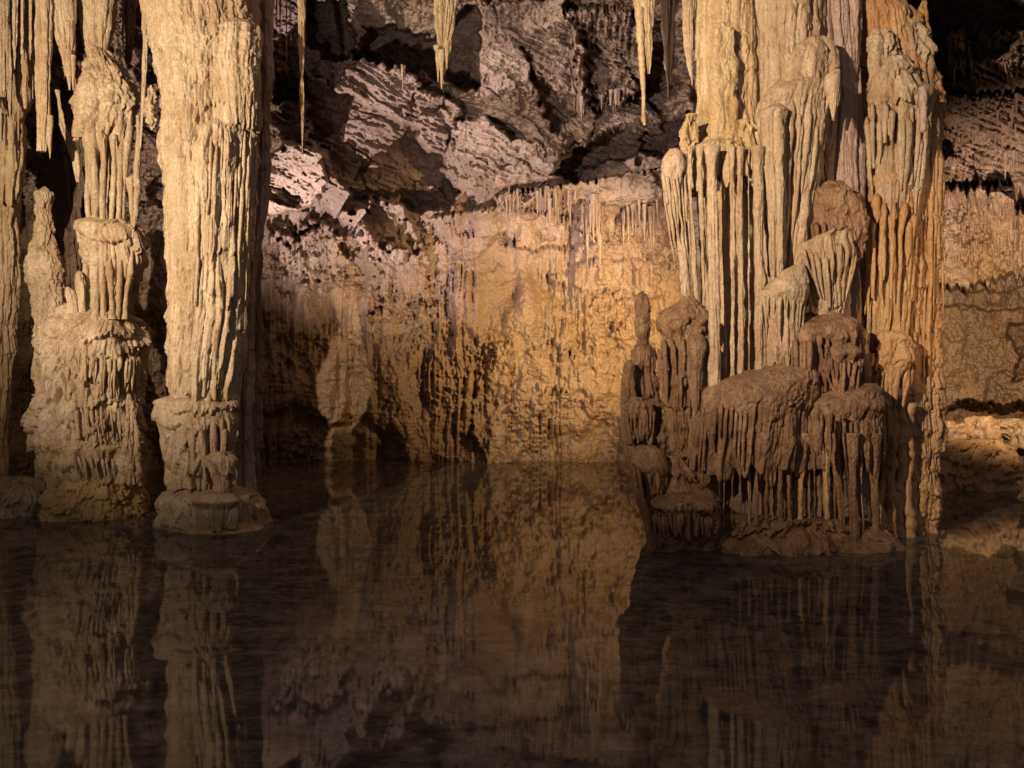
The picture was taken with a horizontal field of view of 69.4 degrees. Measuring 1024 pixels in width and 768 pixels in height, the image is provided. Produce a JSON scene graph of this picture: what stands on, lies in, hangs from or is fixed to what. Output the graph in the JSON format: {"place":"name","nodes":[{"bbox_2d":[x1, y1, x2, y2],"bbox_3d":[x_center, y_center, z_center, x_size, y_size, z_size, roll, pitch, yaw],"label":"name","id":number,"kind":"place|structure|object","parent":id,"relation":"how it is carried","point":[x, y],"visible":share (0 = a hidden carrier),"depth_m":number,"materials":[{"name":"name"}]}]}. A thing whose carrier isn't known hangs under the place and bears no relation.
{"place":"outdoors","nodes":[
{"label":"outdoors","id":0,"kind":"place"},
{"bbox_2d":[0,459,1023,767],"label":"water","id":1,"kind":"structure","parent":0,"point":[382,613],"depth_m":4.96,"materials":[{"name":"brown liquid"}]},
{"bbox_2d":[0,46,34,477],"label":"cave column","id":2,"kind":"structure","parent":1,"relation":"in","point":[11,181],"depth_m":10.41,"materials":[{"name":"beige stone"}]},
{"bbox_2d":[0,475,46,518],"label":"flowstone mound","id":3,"kind":"object","parent":1,"relation":"in","point":[19,496],"visible":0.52,"depth_m":9.57,"materials":[{"name":"brown stone"}]},
{"bbox_2d":[23,186,67,480],"bbox_3d":[-6.383,-0.658,10.221,0.655,4.132,0.459,0,0,0],"label":"stalagmite","id":4,"kind":"object","parent":3,"relation":"on","point":[44,270],"visible":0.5,"depth_m":10.09,"materials":[{"name":"beige stone"}]},
{"bbox_2d":[20,0,153,522],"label":"cave column","id":5,"kind":"structure","parent":1,"relation":"in","point":[83,422],"depth_m":9.37,"materials":[{"name":"beige stone"}]},
{"bbox_2d":[139,0,274,534],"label":"cave column","id":6,"kind":"structure","parent":1,"relation":"in","point":[213,63],"depth_m":8.58,"materials":[{"name":"beige stone"}]},
{"bbox_2d":[656,0,869,513],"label":"cave column","id":7,"kind":"structure","parent":1,"relation":"in","point":[772,143],"depth_m":7.99,"materials":[{"name":"beige stone"}]},
{"bbox_2d":[697,511,905,556],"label":"flowstone island","id":8,"kind":"structure","parent":1,"relation":"in","point":[805,535],"depth_m":7.51,"materials":[{"name":"brown stone"}]},
{"bbox_2d":[617,291,663,517],"bbox_3d":[1.405,0.379,8.245,0.554,2.855,0.728,0,0,34],"label":"stalagmite","id":9,"kind":"object","parent":8,"relation":"on","point":[641,403],"visible":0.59,"depth_m":8.24,"materials":[{"name":"brown stone"}]},
{"bbox_2d":[626,445,722,551],"bbox_3d":[1.695,1.246,7.711,0.966,1.224,0.966,0,0,19],"label":"flowstone ledge","id":10,"kind":"object","parent":8,"relation":"on","point":[680,509],"visible":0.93,"depth_m":7.50,"materials":[{"name":"brown stone"}]},
{"bbox_2d":[686,311,889,543],"bbox_3d":[3.017,0.542,8.030,2.240,2.686,1.677,0,0,-38],"label":"terraced flowstone","id":11,"kind":"object","parent":8,"relation":"on","point":[802,434],"visible":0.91,"depth_m":7.62,"materials":[{"name":"brown stone"}]},
{"bbox_2d":[861,0,948,537],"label":"cave column","id":12,"kind":"structure","parent":1,"relation":"in","point":[905,103],"depth_m":8.29,"materials":[{"name":"beige stone"}]},
{"bbox_2d":[938,438,1023,492],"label":"rubble bank","id":13,"kind":"structure","parent":1,"relation":"in","point":[980,464],"depth_m":11.79,"materials":[{"name":"brown stone"}]},
{"bbox_2d":[945,420,970,442],"bbox_3d":[7.524,0.849,12.587,0.585,0.456,0.480,0,0,0],"label":"boulder","id":14,"kind":"object","parent":13,"relation":"on","point":[957,430],"visible":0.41,"depth_m":12.40,"materials":[{"name":"beige stone"}]},
{"bbox_2d":[962,416,1002,438],"bbox_3d":[7.854,0.825,12.384,0.558,0.601,0.618,0,0,0],"label":"boulder","id":15,"kind":"object","parent":13,"relation":"on","point":[986,427],"visible":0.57,"depth_m":12.23,"materials":[{"name":"beige stone"}]},
{"bbox_2d":[997,418,1023,440],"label":"boulder","id":16,"kind":"object","parent":13,"relation":"on","point":[1007,426],"visible":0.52,"depth_m":12.76,"materials":[{"name":"beige stone"}]},
{"bbox_2d":[1009,420,1023,456],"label":"boulder","id":17,"kind":"object","parent":13,"relation":"on","point":[1017,438],"visible":0.85,"depth_m":12.23,"materials":[{"name":"beige stone"}]},
{"bbox_2d":[7,0,1023,475],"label":"cave wall","id":18,"kind":"structure","parent":0,"point":[421,300],"depth_m":15.14,"materials":[{"name":"brown stone"}]},
{"bbox_2d":[0,95,2,148],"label":"stalactite","id":19,"kind":"object","parent":18,"relation":"hanging from","point":[0,117],"visible":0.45,"depth_m":10.10},
{"bbox_2d":[0,0,9,97],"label":"stalactite","id":20,"kind":"object","parent":18,"relation":"hanging from","point":[3,84],"visible":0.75,"depth_m":9.58},
{"bbox_2d":[1,0,9,54],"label":"stalactite","id":21,"kind":"object","parent":18,"relation":"hanging from","point":[5,11],"visible":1,"depth_m":9.28},
{"bbox_2d":[6,0,14,117],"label":"stalactite","id":22,"kind":"object","parent":18,"relation":"hanging from","point":[10,70],"visible":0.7,"depth_m":9.89},
{"bbox_2d":[11,74,14,162],"bbox_3d":[-6.879,-5.276,10.199,0.110,4.452,0.087,0,0,0],"label":"stalactite","id":23,"kind":"object","parent":18,"relation":"hanging from","point":[13,130],"visible":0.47,"depth_m":10.19},
{"bbox_2d":[10,0,18,68],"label":"stalactite","id":24,"kind":"object","parent":18,"relation":"hanging from","point":[14,11],"visible":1,"depth_m":9.38},
{"bbox_2d":[14,0,21,140],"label":"stalactite","id":25,"kind":"object","parent":18,"relation":"hanging from","point":[18,76],"visible":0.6,"depth_m":9.97},
{"bbox_2d":[20,0,24,58],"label":"stalactite","id":26,"kind":"object","parent":18,"relation":"hanging from","point":[22,24],"visible":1,"depth_m":9.35},
{"bbox_2d":[20,0,28,108],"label":"stalactite","id":27,"kind":"object","parent":18,"relation":"hanging from","point":[25,69],"visible":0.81,"depth_m":9.68},
{"bbox_2d":[29,0,32,59],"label":"stalactite","id":28,"kind":"object","parent":18,"relation":"hanging from","point":[30,26],"visible":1,"depth_m":9.39},
{"bbox_2d":[32,0,33,98],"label":"stalactite","id":29,"kind":"object","parent":18,"relation":"hanging from","point":[32,42],"visible":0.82,"depth_m":9.80},
{"bbox_2d":[34,0,52,157],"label":"stalactite","id":30,"kind":"object","parent":18,"relation":"hanging from","point":[43,37],"visible":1,"depth_m":9.25},
{"bbox_2d":[52,0,76,89],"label":"stalactite","id":31,"kind":"object","parent":18,"relation":"hanging from","point":[64,16],"visible":0.95,"depth_m":9.38},
{"bbox_2d":[122,0,124,46],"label":"stalactite","id":32,"kind":"object","parent":18,"relation":"hanging from","point":[123,8],"visible":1,"depth_m":10.29},
{"bbox_2d":[127,0,130,44],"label":"stalactite","id":33,"kind":"object","parent":18,"relation":"hanging from","point":[128,14],"visible":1,"depth_m":10.29},
{"bbox_2d":[124,0,138,68],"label":"stalactite","id":34,"kind":"object","parent":18,"relation":"hanging from","point":[128,51],"visible":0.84,"depth_m":10.66},
{"bbox_2d":[134,0,135,30],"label":"stalactite","id":35,"kind":"object","parent":18,"relation":"hanging from","point":[135,15],"visible":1,"depth_m":10.29},
{"bbox_2d":[33,20,264,494],"bbox_3d":[-5.718,-3.359,11.525,4.688,10.933,1.163,0,0,22],"label":"flowstone curtain","id":36,"kind":"object","parent":18,"relation":"hanging from","point":[64,187],"visible":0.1,"depth_m":11.89,"materials":[{"name":"brown stone"}]},
{"bbox_2d":[140,12,158,147],"bbox_3d":[-4.563,-4.930,9.276,0.207,3.893,0.381,0,0,-42],"label":"stalactite","id":37,"kind":"object","parent":18,"relation":"hanging from","point":[148,105],"visible":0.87,"depth_m":9.32},
{"bbox_2d":[276,0,277,28],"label":"stalactite","id":38,"kind":"object","parent":18,"relation":"hanging from","point":[276,12],"visible":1,"depth_m":10.40},
{"bbox_2d":[279,0,281,38],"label":"stalactite","id":39,"kind":"object","parent":18,"relation":"hanging from","point":[280,5],"visible":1,"depth_m":10.40},
{"bbox_2d":[286,0,286,74],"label":"stalactite","id":40,"kind":"object","parent":18,"relation":"hanging from","point":[286,37],"visible":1,"depth_m":10.40},
{"bbox_2d":[290,0,291,39],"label":"stalactite","id":41,"kind":"object","parent":18,"relation":"hanging from","point":[290,20],"visible":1,"depth_m":10.40},
{"bbox_2d":[297,0,305,153],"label":"stalactite","id":42,"kind":"object","parent":18,"relation":"hanging from","point":[301,4],"visible":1,"depth_m":9.38},
{"bbox_2d":[433,0,458,88],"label":"stalactite","id":43,"kind":"object","parent":18,"relation":"hanging from","point":[444,12],"visible":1,"depth_m":9.23},
{"bbox_2d":[505,198,507,213],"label":"stalactite","id":44,"kind":"object","parent":18,"relation":"hanging from","point":[506,200],"visible":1,"depth_m":14.42},
{"bbox_2d":[505,198,508,226],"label":"stalactite","id":45,"kind":"object","parent":18,"relation":"hanging from","point":[507,214],"visible":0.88,"depth_m":14.51},
{"bbox_2d":[509,199,511,218],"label":"stalactite","id":46,"kind":"object","parent":18,"relation":"hanging from","point":[510,208],"visible":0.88,"depth_m":14.43},
{"bbox_2d":[516,196,519,213],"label":"stalactite","id":47,"kind":"object","parent":18,"relation":"hanging from","point":[518,201],"visible":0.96,"depth_m":14.46},
{"bbox_2d":[535,191,539,214],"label":"stalactite","id":48,"kind":"object","parent":18,"relation":"hanging from","point":[537,198],"visible":1,"depth_m":14.26},
{"bbox_2d":[544,188,546,210],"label":"stalactite","id":49,"kind":"object","parent":18,"relation":"hanging from","point":[545,194],"visible":0.94,"depth_m":14.37},
{"bbox_2d":[547,186,549,201],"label":"stalactite","id":50,"kind":"object","parent":18,"relation":"hanging from","point":[548,188],"visible":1,"depth_m":14.23},
{"bbox_2d":[547,198,551,231],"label":"stalactite","id":51,"kind":"object","parent":18,"relation":"hanging from","point":[549,203],"visible":0.99,"depth_m":14.37},
{"bbox_2d":[553,188,557,208],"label":"stalactite","id":52,"kind":"object","parent":18,"relation":"hanging from","point":[555,192],"visible":1,"depth_m":14.34},
{"bbox_2d":[555,196,557,219],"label":"stalactite","id":53,"kind":"object","parent":18,"relation":"hanging from","point":[556,209],"visible":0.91,"depth_m":14.47},
{"bbox_2d":[557,195,560,223],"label":"stalactite","id":54,"kind":"object","parent":18,"relation":"hanging from","point":[559,197],"visible":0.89,"depth_m":14.49},
{"bbox_2d":[563,192,566,208],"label":"stalactite","id":55,"kind":"object","parent":18,"relation":"hanging from","point":[565,196],"visible":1,"depth_m":14.59},
{"bbox_2d":[567,190,570,212],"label":"stalactite","id":56,"kind":"object","parent":18,"relation":"hanging from","point":[568,194],"visible":1,"depth_m":14.49},
{"bbox_2d":[569,195,572,224],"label":"stalactite","id":57,"kind":"object","parent":18,"relation":"hanging from","point":[570,203],"visible":0.93,"depth_m":14.62},
{"bbox_2d":[577,93,580,117],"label":"stalactite","id":58,"kind":"object","parent":18,"relation":"hanging from","point":[578,104],"visible":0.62,"depth_m":12.04},
{"bbox_2d":[579,95,583,118],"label":"stalactite","id":59,"kind":"object","parent":18,"relation":"hanging from","point":[580,100],"visible":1,"depth_m":10.80},
{"bbox_2d":[580,204,583,226],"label":"stalactite","id":60,"kind":"object","parent":18,"relation":"hanging from","point":[581,206],"visible":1,"depth_m":15.32},
{"bbox_2d":[583,206,584,235],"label":"stalactite","id":61,"kind":"object","parent":18,"relation":"hanging from","point":[583,220],"visible":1,"depth_m":15.34},
{"bbox_2d":[583,96,585,113],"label":"stalactite","id":62,"kind":"object","parent":18,"relation":"hanging from","point":[584,101],"visible":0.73,"depth_m":10.97},
{"bbox_2d":[585,204,589,266],"bbox_3d":[1.571,-3.056,15.288,0.138,1.286,0.145,0,0,0],"label":"stalactite","id":63,"kind":"object","parent":18,"relation":"hanging from","point":[587,230],"visible":0.94,"depth_m":15.26},
{"bbox_2d":[589,203,590,231],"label":"stalactite","id":64,"kind":"object","parent":18,"relation":"hanging from","point":[590,217],"visible":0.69,"depth_m":15.11},
{"bbox_2d":[589,195,591,227],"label":"stalactite","id":65,"kind":"object","parent":18,"relation":"hanging from","point":[591,209],"visible":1,"depth_m":14.45},
{"bbox_2d":[591,193,595,242],"bbox_3d":[1.594,-3.229,14.451,0.129,0.952,0.137,0,0,0],"label":"stalactite","id":66,"kind":"object","parent":18,"relation":"hanging from","point":[593,197],"visible":1,"depth_m":14.42},
{"bbox_2d":[596,194,598,229],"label":"stalactite","id":67,"kind":"object","parent":18,"relation":"hanging from","point":[597,195],"visible":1,"depth_m":14.44},
{"bbox_2d":[595,202,599,239],"bbox_3d":[1.686,-3.205,14.600,0.118,0.733,0.130,0,0,0],"label":"stalactite","id":68,"kind":"object","parent":18,"relation":"hanging from","point":[598,219],"visible":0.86,"depth_m":14.57},
{"bbox_2d":[599,204,600,237],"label":"stalactite","id":69,"kind":"object","parent":18,"relation":"hanging from","point":[599,220],"visible":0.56,"depth_m":15.07},
{"bbox_2d":[598,226,602,267],"bbox_3d":[1.812,-2.923,15.243,0.140,1.216,0.145,0,0,0],"label":"stalactite","id":70,"kind":"object","parent":18,"relation":"hanging from","point":[600,244],"visible":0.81,"depth_m":15.21},
{"bbox_2d":[601,205,603,233],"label":"stalactite","id":71,"kind":"object","parent":18,"relation":"hanging from","point":[602,209],"visible":1,"depth_m":15.15},
{"bbox_2d":[609,89,613,108],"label":"stalactite","id":72,"kind":"object","parent":18,"relation":"hanging from","point":[610,94],"visible":0.99,"depth_m":11.25},
{"bbox_2d":[612,92,614,112],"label":"stalactite","id":73,"kind":"object","parent":18,"relation":"hanging from","point":[613,102],"visible":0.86,"depth_m":11.34},
{"bbox_2d":[614,89,617,109],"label":"stalactite","id":74,"kind":"object","parent":18,"relation":"hanging from","point":[615,95],"visible":0.95,"depth_m":11.24},
{"bbox_2d":[621,216,624,248],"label":"stalactite","id":75,"kind":"object","parent":18,"relation":"hanging from","point":[623,229],"visible":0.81,"depth_m":15.45},
{"bbox_2d":[623,207,625,226],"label":"stalactite","id":76,"kind":"object","parent":18,"relation":"hanging from","point":[624,211],"visible":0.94,"depth_m":15.22},
{"bbox_2d":[625,205,630,246],"bbox_3d":[2.341,-3.179,14.878,0.122,0.843,0.127,0,0,0],"label":"stalactite","id":77,"kind":"object","parent":18,"relation":"hanging from","point":[628,209],"visible":0.97,"depth_m":14.84},
{"bbox_2d":[630,205,634,233],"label":"stalactite","id":78,"kind":"object","parent":18,"relation":"hanging from","point":[632,219],"visible":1,"depth_m":14.70},
{"bbox_2d":[633,202,637,231],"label":"stalactite","id":79,"kind":"object","parent":18,"relation":"hanging from","point":[635,208],"visible":0.99,"depth_m":14.66},
{"bbox_2d":[637,199,640,224],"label":"stalactite","id":80,"kind":"object","parent":18,"relation":"hanging from","point":[639,205],"visible":1,"depth_m":14.46},
{"bbox_2d":[633,0,654,125],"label":"stalactite","id":81,"kind":"object","parent":18,"relation":"hanging from","point":[644,13],"visible":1,"depth_m":8.83},
{"bbox_2d":[642,204,646,240],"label":"stalactite","id":82,"kind":"object","parent":18,"relation":"hanging from","point":[644,206],"visible":1,"depth_m":14.47},
{"bbox_2d":[647,206,652,251],"bbox_3d":[2.813,-3.148,15.037,0.128,0.910,0.137,0,0,0],"label":"stalactite","id":83,"kind":"object","parent":18,"relation":"hanging from","point":[650,209],"visible":1,"depth_m":15.01},
{"bbox_2d":[651,203,654,235],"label":"stalactite","id":84,"kind":"object","parent":18,"relation":"hanging from","point":[653,216],"visible":1,"depth_m":15.02},
{"bbox_2d":[653,203,655,248],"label":"stalactite","id":85,"kind":"object","parent":18,"relation":"hanging from","point":[654,227],"visible":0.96,"depth_m":15.07},
{"bbox_2d":[656,202,659,225],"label":"stalactite","id":86,"kind":"object","parent":18,"relation":"hanging from","point":[657,213],"visible":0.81,"depth_m":15.02},
{"bbox_2d":[660,0,675,100],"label":"stalactite","id":87,"kind":"object","parent":18,"relation":"hanging from","point":[667,7],"visible":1,"depth_m":9.68},
{"bbox_2d":[682,0,696,85],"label":"stalactite","id":88,"kind":"object","parent":18,"relation":"hanging from","point":[689,7],"visible":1,"depth_m":8.88},
{"bbox_2d":[953,68,955,84],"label":"stalactite","id":89,"kind":"object","parent":18,"relation":"hanging from","point":[954,72],"visible":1,"depth_m":13.54},
{"bbox_2d":[962,25,965,41],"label":"stalactite","id":90,"kind":"object","parent":18,"relation":"hanging from","point":[963,26],"visible":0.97,"depth_m":13.14},
{"bbox_2d":[968,100,970,113],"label":"stalactite","id":91,"kind":"object","parent":18,"relation":"hanging from","point":[969,104],"visible":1,"depth_m":12.32},
{"bbox_2d":[970,60,974,73],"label":"stalactite","id":92,"kind":"object","parent":18,"relation":"hanging from","point":[972,62],"visible":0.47,"depth_m":13.11},
{"bbox_2d":[976,101,981,123],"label":"stalactite","id":93,"kind":"object","parent":18,"relation":"hanging from","point":[978,103],"visible":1,"depth_m":12.49},
{"bbox_2d":[994,131,996,147],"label":"stalactite","id":94,"kind":"object","parent":18,"relation":"hanging from","point":[995,135],"visible":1,"depth_m":12.91},
{"bbox_2d":[996,110,999,127],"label":"stalactite","id":95,"kind":"object","parent":18,"relation":"hanging from","point":[997,115],"visible":0.95,"depth_m":12.63},
{"bbox_2d":[1000,135,1004,155],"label":"stalactite","id":96,"kind":"object","parent":18,"relation":"hanging from","point":[1002,138],"visible":1,"depth_m":13.01},
{"bbox_2d":[1003,152,1008,178],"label":"stalactite","id":97,"kind":"object","parent":18,"relation":"hanging from","point":[1005,158],"visible":0.99,"depth_m":13.25},
{"bbox_2d":[1008,60,1012,76],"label":"stalactite","id":98,"kind":"object","parent":18,"relation":"hanging from","point":[1009,66],"visible":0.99,"depth_m":11.39},
{"bbox_2d":[1009,110,1012,132],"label":"stalactite","id":99,"kind":"object","parent":18,"relation":"hanging from","point":[1010,116],"visible":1,"depth_m":12.76},
{"bbox_2d":[1009,74,1013,94],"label":"stalactite","id":100,"kind":"object","parent":18,"relation":"hanging from","point":[1011,80],"visible":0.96,"depth_m":11.79},
{"bbox_2d":[1011,105,1014,119],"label":"stalactite","id":101,"kind":"object","parent":18,"relation":"hanging from","point":[1013,107],"visible":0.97,"depth_m":12.73},
{"bbox_2d":[1011,150,1015,164],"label":"stalactite","id":102,"kind":"object","parent":18,"relation":"hanging from","point":[1013,153],"visible":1,"depth_m":13.13},
{"bbox_2d":[1014,93,1018,114],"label":"stalactite","id":103,"kind":"object","parent":18,"relation":"hanging from","point":[1016,96],"visible":1,"depth_m":12.58}
]}

